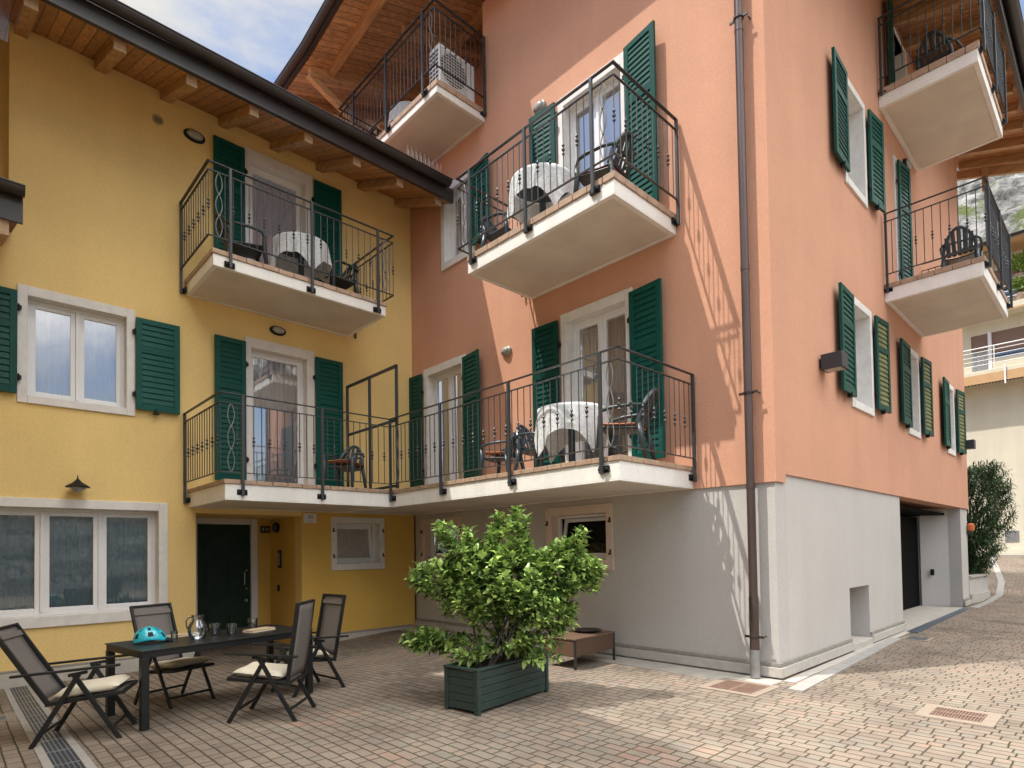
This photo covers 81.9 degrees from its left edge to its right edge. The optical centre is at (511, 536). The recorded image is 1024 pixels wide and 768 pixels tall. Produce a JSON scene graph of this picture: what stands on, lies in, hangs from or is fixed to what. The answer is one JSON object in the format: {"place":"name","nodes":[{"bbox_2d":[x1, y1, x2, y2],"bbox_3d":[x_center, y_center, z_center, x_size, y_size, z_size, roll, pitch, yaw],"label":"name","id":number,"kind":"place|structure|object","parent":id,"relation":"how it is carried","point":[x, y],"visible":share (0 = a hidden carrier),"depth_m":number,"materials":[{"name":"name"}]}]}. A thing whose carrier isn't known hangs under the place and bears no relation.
{"place":"outdoors","nodes":[
{"label":"outdoors","id":0,"kind":"place"},
{"bbox_2d":[0,556,1023,767],"bbox_3d":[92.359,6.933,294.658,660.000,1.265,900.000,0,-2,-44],"label":"ground","id":1,"kind":"structure","parent":0,"point":[384,707],"depth_m":5.85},
{"bbox_2d":[0,712,17,721],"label":"drain grate","id":2,"kind":"object","parent":1,"relation":"on","point":[8,716],"visible":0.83,"depth_m":6.56,"materials":[{"name":"stone"}]},
{"bbox_2d":[4,685,96,767],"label":"drain channel","id":3,"kind":"object","parent":1,"relation":"on","point":[52,749],"visible":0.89,"depth_m":5.66,"materials":[{"name":"metal"}]},
{"bbox_2d":[0,623,137,748],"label":"folding chair","id":4,"kind":"object","parent":1,"relation":"on","point":[28,660],"visible":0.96,"depth_m":5.47,"materials":[{"name":"metal"}]},
{"bbox_2d":[53,674,131,697],"bbox_3d":[-4.007,1.436,5.660,0.520,0.093,0.470,-7,1,-20],"label":"seat cushion","id":5,"kind":"object","parent":4,"relation":"on","point":[104,684],"visible":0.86,"depth_m":5.53,"materials":[{"name":"beige fabric"}]},
{"bbox_2d":[129,602,215,708],"bbox_3d":[-4.089,1.409,7.087,0.897,1.156,0.665,-2,-2,28],"label":"folding chair","id":6,"kind":"object","parent":1,"relation":"on","point":[161,616],"visible":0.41,"depth_m":7.18,"materials":[{"name":"metal"}]},
{"bbox_2d":[149,656,210,668],"bbox_3d":[-3.961,1.506,7.016,0.520,0.093,0.470,-9,-5,28],"label":"seat cushion","id":7,"kind":"object","parent":6,"relation":"on","point":[177,663],"visible":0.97,"depth_m":6.88,"materials":[{"name":"beige fabric"}]},
{"bbox_2d":[105,624,312,730],"bbox_3d":[-3.372,1.521,6.726,0.950,0.768,1.900,-2,-2,37],"label":"garden table","id":8,"kind":"object","parent":1,"relation":"on","point":[144,653],"visible":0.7,"depth_m":6.24,"materials":[{"name":"metal"}]},
{"bbox_2d":[133,626,173,644],"bbox_3d":[-3.823,1.048,6.286,0.370,0.175,0.267,0,-2,-36],"label":"bicycle helmet","id":9,"kind":"object","parent":8,"relation":"on","point":[146,634],"visible":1,"depth_m":6.19,"materials":[{"name":"teal plastic"}]},
{"bbox_2d":[166,632,198,637],"bbox_3d":[-3.788,1.133,6.734,0.150,0.022,0.360,-2,-2,34],"label":"book","id":10,"kind":"object","parent":8,"relation":"on","point":[182,635],"visible":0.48,"depth_m":6.71,"materials":[{"name":"beige paper"}]},
{"bbox_2d":[185,614,207,638],"bbox_3d":[-3.476,1.001,6.522,0.198,0.260,0.198,-1,-1,-6],"label":"glass jug","id":11,"kind":"object","parent":8,"relation":"on","point":[189,627],"visible":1,"depth_m":6.55,"materials":[{"name":"clear glass"}]},
{"bbox_2d":[209,623,219,634],"bbox_3d":[-3.426,1.073,6.798,0.117,0.132,0.116,0,-2,-44],"label":"tumbler","id":12,"kind":"object","parent":8,"relation":"on","point":[211,629],"visible":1,"depth_m":6.78,"materials":[{"name":"clear glass"}]},
{"bbox_2d":[226,623,236,635],"bbox_3d":[-3.215,1.069,6.762,0.116,0.132,0.117,-1,-1,12],"label":"tumbler","id":13,"kind":"object","parent":8,"relation":"on","point":[229,629],"visible":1,"depth_m":6.75,"materials":[{"name":"clear glass"}]},
{"bbox_2d":[248,618,257,628],"bbox_3d":[-3.207,1.082,7.298,0.116,0.132,0.117,0,-1,-17],"label":"tumbler","id":14,"kind":"object","parent":8,"relation":"on","point":[255,624],"visible":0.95,"depth_m":7.28,"materials":[{"name":"clear glass"}]},
{"bbox_2d":[243,627,274,632],"bbox_3d":[-3.036,1.126,7.091,0.170,0.028,0.340,-2,-2,24],"label":"book","id":15,"kind":"object","parent":8,"relation":"on","point":[259,629],"visible":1,"depth_m":7.02,"materials":[{"name":"beige paper"}]},
{"bbox_2d":[0,0,453,688],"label":"yellow house","id":16,"kind":"structure","parent":1,"relation":"on","point":[178,406],"depth_m":9.67,"materials":[{"name":"yellow paint"}]},
{"bbox_2d":[17,283,134,415],"bbox_3d":[-6.690,-2.768,9.082,1.450,1.710,0.387,0,-2,-44],"label":"window","id":17,"kind":"structure","parent":16,"relation":"in","point":[73,352],"depth_m":9.08,"materials":[{"name":"white stone"}]},
{"bbox_2d":[65,475,89,491],"bbox_3d":[-6.463,-0.783,8.778,0.310,0.260,0.325,0,-2,-44],"label":"cone wall lamp","id":18,"kind":"object","parent":16,"relation":"attached to","point":[77,485],"visible":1,"depth_m":8.71,"materials":[{"name":"black metal"}]},
{"bbox_2d":[0,497,167,628],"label":"window","id":19,"kind":"structure","parent":16,"relation":"in","point":[64,562],"depth_m":9.12,"materials":[{"name":"white stone"}]},
{"bbox_2d":[152,114,163,125],"bbox_3d":[-5.876,-6.910,9.789,0.170,0.170,0.020,0,-2,-44],"label":"wall vent","id":20,"kind":"object","parent":16,"relation":"attached to","point":[157,119],"depth_m":9.79,"materials":[{"name":"plastic"}]},
{"bbox_2d":[183,128,204,143],"bbox_3d":[-5.449,-6.888,10.138,0.340,0.200,0.102,0,-2,-44],"label":"wall lamp","id":21,"kind":"object","parent":16,"relation":"attached to","point":[193,135],"visible":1,"depth_m":10.11,"materials":[{"name":"white metal"}]},
{"bbox_2d":[196,518,257,632],"bbox_3d":[-5.760,0.920,11.776,1.290,2.620,0.152,0,-2,-44],"label":"front door","id":22,"kind":"structure","parent":16,"relation":"in","point":[226,549],"depth_m":11.81,"materials":[{"name":"green wood"}]},
{"bbox_2d":[215,211,267,264],"bbox_3d":[-4.549,-4.834,9.892,0.778,0.991,0.702,0,-2,-34],"label":"plastic chair","id":23,"kind":"object","parent":16,"relation":"on","point":[242,251],"visible":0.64,"depth_m":9.80,"materials":[{"name":"black plastic"}]},
{"bbox_2d":[261,526,269,532],"bbox_3d":[-5.151,-0.137,12.305,0.170,0.140,0.046,0,-2,-44],"label":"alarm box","id":24,"kind":"object","parent":16,"relation":"attached to","point":[265,529],"visible":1,"depth_m":12.29,"materials":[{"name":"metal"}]},
{"bbox_2d":[272,522,279,532],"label":"round porch lamp","id":25,"kind":"object","parent":16,"relation":"attached to","point":[275,527],"visible":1,"depth_m":12.02,"materials":[{"name":"black metal"}]},
{"bbox_2d":[269,326,285,335],"bbox_3d":[-4.371,-3.852,11.042,0.300,0.170,0.102,0,-2,-44],"label":"wall lamp","id":26,"kind":"object","parent":16,"relation":"attached to","point":[278,330],"visible":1,"depth_m":11.01,"materials":[{"name":"white glass"}]},
{"bbox_2d":[243,146,312,264],"bbox_3d":[-4.506,-5.700,11.279,1.310,2.770,0.381,0,-2,-44],"label":"balcony door","id":27,"kind":"structure","parent":16,"relation":"in","point":[259,166],"depth_m":11.34,"materials":[{"name":"white wood"}]},
{"bbox_2d":[244,336,314,484],"bbox_3d":[-4.450,-2.181,11.193,1.310,2.850,0.380,0,-2,-44],"label":"balcony door","id":28,"kind":"structure","parent":16,"relation":"in","point":[275,371],"depth_m":11.34,"materials":[{"name":"white wood"}]},
{"bbox_2d":[278,550,281,567],"bbox_3d":[-4.734,0.469,12.005,0.031,0.360,0.140,0,-2,-44],"label":"door intercom","id":29,"kind":"object","parent":16,"relation":"attached to","point":[279,558],"depth_m":11.96,"materials":[{"name":"black metal"}]},
{"bbox_2d":[282,251,305,275],"bbox_3d":[-3.763,-4.762,10.526,0.920,0.837,0.920,-1,-1,3],"label":"round table","id":30,"kind":"object","parent":16,"relation":"on","point":[300,267],"visible":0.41,"depth_m":10.50,"materials":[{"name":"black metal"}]},
{"bbox_2d":[269,232,331,284],"bbox_3d":[-3.760,-4.849,10.541,1.056,0.673,1.047,-1,-1,3],"label":"tablecloth","id":31,"kind":"object","parent":30,"relation":"on","point":[285,265],"visible":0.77,"depth_m":10.22,"materials":[{"name":"fabric"}]},
{"bbox_2d":[304,513,316,522],"bbox_3d":[-3.903,-0.344,11.408,0.260,0.180,0.016,0,-2,-44],"label":"house number plate","id":32,"kind":"object","parent":16,"relation":"attached to","point":[310,518],"visible":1,"depth_m":11.40,"materials":[{"name":"white ceramic"}]},
{"bbox_2d":[314,260,359,293],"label":"plastic chair","id":33,"kind":"object","parent":16,"relation":"on","point":[340,283],"visible":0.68,"depth_m":11.18,"materials":[{"name":"black plastic"}]},
{"bbox_2d":[324,445,366,487],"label":"plastic chair","id":34,"kind":"object","parent":16,"relation":"on","point":[352,468],"visible":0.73,"depth_m":10.76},
{"bbox_2d":[326,459,362,465],"bbox_3d":[-3.011,-1.309,10.608,0.500,0.058,0.500,-1,-6,21],"label":"seat cushion","id":35,"kind":"object","parent":34,"relation":"on","point":[338,462],"visible":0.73,"depth_m":10.48,"materials":[{"name":"orange fabric"}]},
{"bbox_2d":[331,517,384,570],"bbox_3d":[-3.253,0.156,12.215,1.200,1.070,0.436,0,-2,-44],"label":"window","id":36,"kind":"structure","parent":16,"relation":"in","point":[352,546],"depth_m":12.33,"materials":[{"name":"white stone"}]},
{"bbox_2d":[224,599,317,723],"bbox_3d":[-2.498,1.281,6.167,0.737,1.193,0.665,-1,-1,-1],"label":"folding chair","id":37,"kind":"object","parent":1,"relation":"on","point":[296,658],"visible":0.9,"depth_m":6.01,"materials":[{"name":"metal"}]},
{"bbox_2d":[232,662,286,678],"bbox_3d":[-2.560,1.401,6.163,0.520,0.093,0.470,5,-1,0],"label":"seat cushion","id":38,"kind":"object","parent":37,"relation":"on","point":[277,671],"visible":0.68,"depth_m":5.98,"materials":[{"name":"beige fabric"}]},
{"bbox_2d":[270,593,348,697],"bbox_3d":[-2.563,1.350,7.451,0.665,1.187,0.777,-2,-2,40],"label":"folding chair","id":39,"kind":"object","parent":1,"relation":"on","point":[329,626],"visible":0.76,"depth_m":7.61,"materials":[{"name":"metal"}]},
{"bbox_2d":[276,649,329,657],"bbox_3d":[-2.616,1.466,7.385,0.470,0.093,0.520,-2,-8,40],"label":"seat cushion","id":40,"kind":"object","parent":39,"relation":"on","point":[319,654],"visible":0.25,"depth_m":7.32,"materials":[{"name":"beige fabric"}]},
{"bbox_2d":[443,651,548,715],"bbox_3d":[-0.142,1.583,6.525,0.486,0.460,1.256,-2,-2,38],"label":"wooden planter","id":41,"kind":"object","parent":1,"relation":"on","point":[477,690],"visible":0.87,"depth_m":6.16,"materials":[{"name":"paint"}]},
{"bbox_2d":[396,505,607,670],"bbox_3d":[-0.106,0.547,6.506,1.841,1.793,1.807,0,-2,-44],"label":"potted shrub","id":42,"kind":"object","parent":41,"relation":"on","point":[471,590],"visible":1,"depth_m":6.36,"materials":[{"name":"green plant"}]},
{"bbox_2d":[542,630,614,669],"bbox_3d":[0.984,1.633,8.609,0.600,0.425,0.980,-2,-2,43],"label":"wicker table","id":43,"kind":"object","parent":1,"relation":"on","point":[576,644],"visible":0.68,"depth_m":8.32,"materials":[{"name":"brown wicker"}]},
{"bbox_2d":[573,627,601,632],"bbox_3d":[1.119,1.403,8.768,0.430,0.036,0.430,0,-2,-44],"label":"shallow dish","id":44,"kind":"object","parent":43,"relation":"on","point":[587,629],"visible":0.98,"depth_m":8.80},
{"bbox_2d":[274,0,1023,678],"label":"pink house","id":45,"kind":"structure","parent":1,"relation":"on","point":[748,242],"depth_m":9.41,"materials":[{"name":"pink paint"}]},
{"bbox_2d":[369,127,379,137],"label":"plastic chair","id":46,"kind":"object","parent":45,"relation":"on","point":[373,130],"visible":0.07,"depth_m":12.79,"materials":[{"name":"black plastic"}]},
{"bbox_2d":[420,516,462,563],"bbox_3d":[-1.386,0.140,12.462,0.397,1.035,1.430,0,-2,-44],"label":"cellar window","id":47,"kind":"structure","parent":45,"relation":"in","point":[428,548],"depth_m":12.80,"materials":[{"name":"stone"}]},
{"bbox_2d":[423,354,465,484],"bbox_3d":[-1.273,-2.208,12.372,0.381,2.820,1.430,0,-2,-44],"label":"balcony door","id":48,"kind":"structure","parent":45,"relation":"in","point":[446,372],"depth_m":12.67,"materials":[{"name":"white wood"}]},
{"bbox_2d":[429,43,474,102],"bbox_3d":[-1.137,-8.633,11.216,0.844,0.860,0.360,0,-2,-44],"label":"air conditioner","id":49,"kind":"object","parent":45,"relation":"on","point":[460,72],"visible":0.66,"depth_m":11.02,"materials":[{"name":"white metal"}]},
{"bbox_2d":[440,173,474,271],"bbox_3d":[-0.987,-6.416,12.100,0.387,1.730,1.080,0,-2,-44],"label":"window","id":50,"kind":"structure","parent":45,"relation":"in","point":[449,257],"depth_m":12.31,"materials":[{"name":"white stone"}]},
{"bbox_2d":[479,212,511,247],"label":"plastic chair","id":51,"kind":"object","parent":45,"relation":"on","point":[496,233],"visible":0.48,"depth_m":9.58,"materials":[{"name":"black plastic"}]},
{"bbox_2d":[479,429,525,475],"bbox_3d":[-0.119,-1.308,9.878,0.707,0.901,0.638,-2,-2,31],"label":"plastic chair","id":52,"kind":"object","parent":45,"relation":"on","point":[492,459],"visible":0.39,"depth_m":9.77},
{"bbox_2d":[484,451,511,456],"bbox_3d":[-0.164,-1.371,9.907,0.500,0.058,0.500,4,1,31],"label":"seat cushion","id":53,"kind":"object","parent":52,"relation":"on","point":[497,454],"visible":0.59,"depth_m":9.78,"materials":[{"name":"orange fabric"}]},
{"bbox_2d":[501,346,511,355],"bbox_3d":[-0.125,-3.413,10.868,0.102,0.170,0.260,0,-2,-44],"label":"wall lamp","id":54,"kind":"object","parent":45,"relation":"attached to","point":[506,350],"visible":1,"depth_m":10.82,"materials":[{"name":"white glass"}]},
{"bbox_2d":[513,424,565,470],"bbox_3d":[0.393,-1.334,9.169,0.707,0.901,0.638,-2,-2,41],"label":"plastic chair","id":55,"kind":"object","parent":45,"relation":"on","point":[540,462],"visible":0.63,"depth_m":9.14,"materials":[{"name":"grey plastic"}]},
{"bbox_2d":[533,100,546,114],"bbox_3d":[0.458,-7.489,10.286,0.102,0.200,0.300,0,-2,-44],"label":"wall lamp","id":56,"kind":"object","parent":45,"relation":"attached to","point":[539,105],"visible":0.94,"depth_m":10.23,"materials":[{"name":"white glass"}]},
{"bbox_2d":[516,186,568,212],"bbox_3d":[0.468,-4.928,8.951,0.940,0.857,0.940,-2,-2,29],"label":"round table","id":57,"kind":"object","parent":45,"relation":"on","point":[542,203],"visible":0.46,"depth_m":9.11,"materials":[{"name":"black plastic"}]},
{"bbox_2d":[507,162,573,223],"bbox_3d":[0.475,-5.029,8.963,1.074,0.663,1.064,-2,-2,29],"label":"tablecloth","id":58,"kind":"object","parent":57,"relation":"on","point":[533,210],"visible":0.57,"depth_m":8.54,"materials":[{"name":"fabric"}]},
{"bbox_2d":[568,429,575,461],"bbox_3d":[0.844,-1.347,8.339,0.940,0.857,0.940,-1,-1,18],"label":"round table","id":59,"kind":"object","parent":45,"relation":"on","point":[571,457],"visible":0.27,"depth_m":8.30,"materials":[{"name":"black metal"}]},
{"bbox_2d":[534,402,608,463],"bbox_3d":[0.850,-1.435,8.352,1.078,0.692,1.069,-1,-1,18],"label":"tablecloth","id":60,"kind":"object","parent":59,"relation":"on","point":[583,429],"visible":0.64,"depth_m":7.94,"materials":[{"name":"fabric"}]},
{"bbox_2d":[545,503,613,569],"bbox_3d":[1.181,0.028,9.765,0.398,1.045,1.420,0,-2,-44],"label":"cellar window","id":61,"kind":"structure","parent":45,"relation":"in","point":[600,543],"depth_m":9.74,"materials":[{"name":"stone"}]},
{"bbox_2d":[557,52,625,188],"bbox_3d":[1.415,-5.951,9.575,0.382,2.880,1.420,0,-2,-44],"label":"balcony door","id":62,"kind":"structure","parent":45,"relation":"in","point":[608,106],"depth_m":9.65,"materials":[{"name":"white wood"}]},
{"bbox_2d":[560,287,632,461],"bbox_3d":[1.465,-2.322,9.493,0.381,2.820,1.440,0,-2,-44],"label":"balcony door","id":63,"kind":"structure","parent":45,"relation":"in","point":[603,324],"depth_m":9.56,"materials":[{"name":"white wood"}]},
{"bbox_2d":[573,130,635,192],"bbox_3d":[1.331,-5.017,8.261,0.778,0.991,0.702,-2,-2,36],"label":"plastic chair","id":64,"kind":"object","parent":45,"relation":"on","point":[584,180],"visible":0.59,"depth_m":8.11,"materials":[{"name":"black plastic"}]},
{"bbox_2d":[582,164,619,174],"bbox_3d":[1.284,-5.035,8.296,0.500,0.058,0.500,4,2,36],"label":"seat cushion","id":65,"kind":"object","parent":64,"relation":"on","point":[604,166],"visible":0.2,"depth_m":8.08,"materials":[{"name":"fabric"}]},
{"bbox_2d":[595,388,657,459],"bbox_3d":[1.555,-1.429,7.840,0.778,0.991,0.702,-2,-2,24],"label":"plastic chair","id":66,"kind":"object","parent":45,"relation":"on","point":[634,431],"visible":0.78,"depth_m":7.69,"materials":[{"name":"black plastic"}]},
{"bbox_2d":[603,422,645,430],"bbox_3d":[1.502,-1.448,7.865,0.500,0.058,0.500,3,1,24],"label":"seat cushion","id":67,"kind":"object","parent":66,"relation":"on","point":[617,424],"visible":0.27,"depth_m":7.68,"materials":[{"name":"orange fabric"}]},
{"bbox_2d":[819,350,847,372],"bbox_3d":[4.595,-2.486,8.437,0.260,0.224,0.309,0,-2,-44],"label":"box wall lamp","id":68,"kind":"object","parent":45,"relation":"attached to","point":[835,361],"visible":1,"depth_m":8.35,"materials":[{"name":"black metal"}]},
{"bbox_2d":[844,79,867,208],"bbox_3d":[5.647,-6.612,10.019,1.140,1.830,0.366,0,-2,-44],"label":"window","id":69,"kind":"structure","parent":45,"relation":"in","point":[856,179],"depth_m":10.25,"materials":[{"name":"white stone"}]},
{"bbox_2d":[851,297,874,416],"bbox_3d":[5.712,-2.974,9.936,1.160,1.830,0.366,0,-2,-44],"label":"window","id":70,"kind":"structure","parent":45,"relation":"in","point":[864,401],"depth_m":10.19,"materials":[{"name":"white stone"}]},
{"bbox_2d":[888,27,906,80],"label":"balcony door","id":71,"kind":"structure","parent":45,"relation":"in","point":[901,73],"depth_m":12.45,"materials":[{"name":"white wood"}]},
{"bbox_2d":[892,155,913,280],"bbox_3d":[7.881,-6.032,12.062,1.260,2.900,0.270,0,-2,-44],"label":"balcony door","id":72,"kind":"structure","parent":45,"relation":"in","point":[893,156],"depth_m":11.56,"materials":[{"name":"white stone"}]},
{"bbox_2d":[902,158,910,168],"bbox_3d":[8.187,-7.684,12.203,0.360,0.240,0.102,0,-2,-44],"label":"wall lamp","id":73,"kind":"object","parent":45,"relation":"attached to","point":[906,162],"visible":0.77,"depth_m":12.12,"materials":[{"name":"white glass"}]},
{"bbox_2d":[900,516,919,609],"bbox_3d":[10.253,0.675,15.233,1.660,2.350,0.060,0,-2,-44],"label":"garage door","id":74,"kind":"structure","parent":45,"relation":"in","point":[908,525],"depth_m":15.17,"materials":[{"name":"black metal"}]},
{"bbox_2d":[908,348,920,438],"bbox_3d":[8.144,-2.941,12.248,0.950,1.800,0.366,0,-2,-44],"label":"window","id":75,"kind":"structure","parent":45,"relation":"in","point":[915,431],"depth_m":12.41,"materials":[{"name":"white stone"}]},
{"bbox_2d":[915,30,962,70],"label":"plastic chair","id":76,"kind":"object","parent":45,"relation":"on","point":[919,63],"visible":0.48,"depth_m":10.90,"materials":[{"name":"black plastic"}]},
{"bbox_2d":[947,385,955,456],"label":"window","id":77,"kind":"structure","parent":45,"relation":"in","point":[952,451],"depth_m":14.85,"materials":[{"name":"white stone"}]},
{"bbox_2d":[939,225,982,266],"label":"plastic chair","id":78,"kind":"object","parent":45,"relation":"on","point":[946,249],"visible":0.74,"depth_m":10.68,"materials":[{"name":"black plastic"}]},
{"bbox_2d":[966,439,975,449],"bbox_3d":[11.807,-2.362,15.291,0.260,0.224,0.309,0,-2,-44],"label":"box wall lamp","id":79,"kind":"object","parent":45,"relation":"attached to","point":[971,444],"visible":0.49,"depth_m":15.16,"materials":[{"name":"black metal"}]},
{"bbox_2d":[967,523,974,533],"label":"beacon lamp","id":80,"kind":"object","parent":45,"relation":"attached to","point":[970,527],"visible":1,"depth_m":15.80,"materials":[{"name":"orange plastic"}]},
{"bbox_2d":[698,678,780,696],"bbox_3d":[2.672,1.803,6.943,0.680,0.071,0.700,0,-2,-44],"label":"drain grate","id":81,"kind":"object","parent":1,"relation":"on","point":[743,687],"visible":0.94,"depth_m":6.91,"materials":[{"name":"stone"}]},
{"bbox_2d":[787,638,901,691],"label":"kerb","id":82,"kind":"structure","parent":1,"relation":"on","point":[808,683],"depth_m":7.96,"materials":[{"name":"stone"}]},
{"bbox_2d":[901,635,934,641],"bbox_3d":[7.074,1.815,10.287,0.570,0.071,0.420,0,-2,-44],"label":"drain grate","id":83,"kind":"object","parent":1,"relation":"on","point":[918,638],"visible":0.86,"depth_m":10.25,"materials":[{"name":"metal"}]},
{"bbox_2d":[906,608,968,632],"bbox_3d":[9.475,1.810,12.951,5.602,0.012,0.180,0,-2,-44],"label":"garage drain","id":84,"kind":"object","parent":1,"relation":"on","point":[918,629],"visible":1,"depth_m":12.42,"materials":[{"name":"grey metal"}]},
{"bbox_2d":[914,703,1002,727],"bbox_3d":[4.287,1.746,5.665,0.560,0.071,0.600,0,-2,-44],"label":"drain grate","id":85,"kind":"object","parent":1,"relation":"on","point":[988,719],"visible":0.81,"depth_m":5.64,"materials":[{"name":"stone"}]},
{"bbox_2d":[969,573,989,603],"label":"planter wall","id":86,"kind":"structure","parent":1,"relation":"on","point":[979,591],"depth_m":16.32,"materials":[{"name":"concrete"}]},
{"bbox_2d":[966,459,1018,577],"bbox_3d":[13.297,-0.431,17.209,2.402,3.487,2.390,0,-2,-44],"label":"oleander bush","id":87,"kind":"object","parent":86,"relation":"in","point":[984,536],"visible":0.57,"depth_m":16.63,"materials":[{"name":"green plant"}]},
{"bbox_2d":[969,556,1004,607],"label":"kerb","id":88,"kind":"structure","parent":1,"relation":"on","point":[1000,585],"depth_m":18.21,"materials":[{"name":"concrete"}]},
{"bbox_2d":[960,229,1023,554],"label":"apartment building","id":89,"kind":"structure","parent":1,"relation":"on","point":[993,357],"depth_m":26.31,"materials":[{"name":"beige paint"}]},
{"bbox_2d":[972,331,1023,371],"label":"window frame","id":90,"kind":"structure","parent":89,"relation":"in","point":[989,333],"depth_m":26.65,"materials":[{"name":"white plastic"}]},
{"bbox_2d":[1011,249,1023,282],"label":"balcony plant","id":91,"kind":"object","parent":89,"relation":"on","point":[1019,263],"visible":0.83,"depth_m":25.31,"materials":[{"name":"green plant"}]},
{"bbox_2d":[1012,273,1023,299],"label":"balcony plant","id":92,"kind":"object","parent":89,"relation":"on","point":[1020,293],"visible":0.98,"depth_m":25.31,"materials":[{"name":"green plant"}]},
{"bbox_2d":[87,0,1023,460],"label":"sky","id":93,"kind":"structure","parent":0,"point":[260,36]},
{"bbox_2d":[398,627,782,684],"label":"pavement","id":94,"kind":"structure","parent":0,"point":[683,670],"depth_m":8.12,"materials":[{"name":"concrete"}]},
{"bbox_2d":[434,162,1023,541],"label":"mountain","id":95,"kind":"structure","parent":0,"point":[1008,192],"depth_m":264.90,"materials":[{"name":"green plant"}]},
{"bbox_2d":[784,630,909,682],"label":"pavement","id":96,"kind":"structure","parent":0,"point":[804,675],"depth_m":8.21,"materials":[{"name":"grey concrete"}]},
{"bbox_2d":[978,554,1023,555],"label":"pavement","id":97,"kind":"structure","parent":0,"point":[1012,555],"depth_m":25.18,"materials":[{"name":"grey concrete"}]},
{"bbox_3d":[-2.165,-8.508,12.430,0.800,0.697,0.800,-2,-2,35],"label":"round table","id":98,"kind":"object","parent":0,"visible":0},
{"bbox_2d":[388,101,410,124],"bbox_3d":[-2.155,-8.552,12.438,0.932,0.620,0.924,-2,-2,35],"label":"tablecloth","id":99,"kind":"object","parent":98,"relation":"on","point":[397,109],"visible":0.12,"depth_m":12.05,"materials":[{"name":"fabric"}]}
]}

